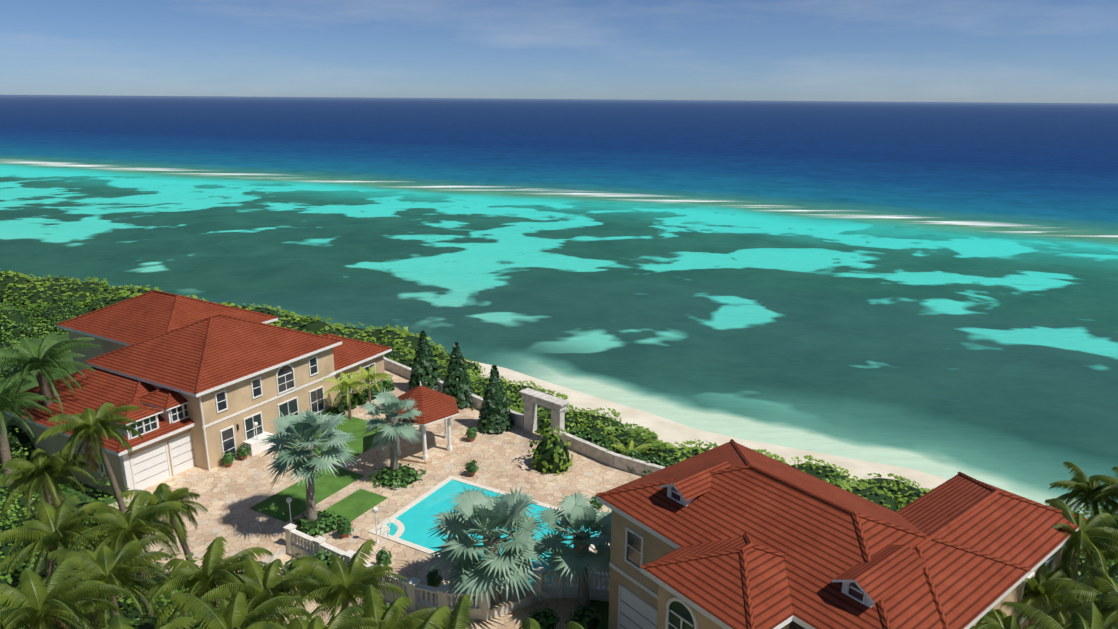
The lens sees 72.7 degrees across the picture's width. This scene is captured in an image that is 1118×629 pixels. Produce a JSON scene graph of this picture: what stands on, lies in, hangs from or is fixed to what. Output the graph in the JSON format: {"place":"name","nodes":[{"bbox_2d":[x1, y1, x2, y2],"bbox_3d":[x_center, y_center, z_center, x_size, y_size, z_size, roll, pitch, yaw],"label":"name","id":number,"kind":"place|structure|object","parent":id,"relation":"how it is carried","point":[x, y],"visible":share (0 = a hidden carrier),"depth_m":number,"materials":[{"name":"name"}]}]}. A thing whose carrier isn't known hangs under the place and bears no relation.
{"place":"outdoors","nodes":[
{"label":"outdoors","id":0,"kind":"place"},
{"bbox_2d":[107,357,664,628],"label":"courtyard","id":1,"kind":"structure","parent":0,"point":[244,504],"depth_m":46.18,"materials":[{"name":"stone"}]},
{"bbox_2d":[221,426,602,586],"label":"potted plants","id":2,"kind":"object","parent":1,"relation":"on","point":[343,527],"visible":0.92,"depth_m":42.06,"materials":[{"name":"green plant"}]},
{"bbox_2d":[225,438,599,587],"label":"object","id":3,"kind":"object","parent":1,"relation":"on","point":[344,535],"visible":0.21,"depth_m":49.07,"materials":[{"name":"brown"}]},
{"bbox_2d":[391,381,458,463],"bbox_3d":[-9.424,6.898,52.223,5.320,4.996,5.481,0,16,-2],"label":"gazebo","id":4,"kind":"object","parent":1,"relation":"on","point":[433,406],"visible":0.73,"depth_m":51.38,"materials":[{"name":"tile"}]},
{"bbox_2d":[408,330,513,433],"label":"conifers","id":5,"kind":"object","parent":1,"relation":"on","point":[492,398],"visible":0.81,"depth_m":59.39,"materials":[{"name":"green plant"}]},
{"bbox_2d":[0,303,948,628],"bbox_3d":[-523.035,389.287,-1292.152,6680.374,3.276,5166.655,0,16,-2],"label":"land","id":6,"kind":"structure","parent":0,"point":[666,431],"depth_m":58.60,"materials":[{"name":"beige sand"}]},
{"bbox_2d":[4,290,391,497],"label":"house","id":7,"kind":"structure","parent":6,"relation":"on","point":[203,384],"depth_m":51.77,"materials":[{"name":"tile"}]},
{"bbox_2d":[276,377,676,628],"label":"hedges","id":8,"kind":"object","parent":6,"relation":"on","point":[555,620],"visible":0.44,"depth_m":47.52,"materials":[{"name":"green plant"}]},
{"bbox_2d":[323,365,651,455],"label":"yellow-green palms","id":9,"kind":"object","parent":6,"relation":"on","point":[352,382],"visible":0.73,"depth_m":56.80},
{"bbox_2d":[0,366,1104,628],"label":"trunks","id":10,"kind":"object","parent":6,"relation":"on","point":[4,450],"depth_m":38.37,"materials":[{"name":"brown plant"}]},
{"bbox_2d":[0,332,100,447],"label":"date crowns","id":11,"kind":"object","parent":10,"relation":"attached to","point":[36,358],"visible":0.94,"depth_m":48.32,"materials":[{"name":"green plant"}]},
{"bbox_2d":[259,389,611,609],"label":"fan palms","id":12,"kind":"object","parent":10,"relation":"attached to","point":[513,561],"visible":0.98,"depth_m":36.10,"materials":[{"name":"green plant"}]},
{"bbox_2d":[0,403,1117,628],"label":"palm trees","id":13,"kind":"object","parent":10,"relation":"attached to","point":[70,587],"visible":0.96,"depth_m":28.16,"materials":[{"name":"green plant"}]},
{"bbox_2d":[0,269,1116,564],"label":"sea grape","id":14,"kind":"object","parent":6,"relation":"on","point":[656,443],"visible":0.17,"depth_m":60.65,"materials":[{"name":"green plant"}]},
{"bbox_2d":[0,273,1117,628],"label":"shrub","id":15,"kind":"object","parent":6,"relation":"on","point":[396,355],"visible":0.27,"depth_m":55.75,"materials":[{"name":"green plant"}]},
{"bbox_2d":[0,293,1117,628],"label":"broadleaf","id":16,"kind":"object","parent":6,"relation":"on","point":[20,521],"visible":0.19,"depth_m":41.27,"materials":[{"name":"green plant"}]},
{"bbox_2d":[596,439,1087,628],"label":"house","id":17,"kind":"structure","parent":6,"relation":"on","point":[732,534],"depth_m":29.01,"materials":[{"name":"tile"}]},
{"bbox_2d":[0,95,1117,517],"bbox_3d":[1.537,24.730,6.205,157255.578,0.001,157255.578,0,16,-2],"label":"ocean","id":18,"kind":"structure","parent":0,"point":[928,287],"depth_m":141.17,"materials":[{"name":"teal liquid"}]},
{"bbox_2d":[0,0,1117,102],"label":"sky","id":19,"kind":"structure","parent":0,"point":[1000,51],"materials":[{"name":"blue"}]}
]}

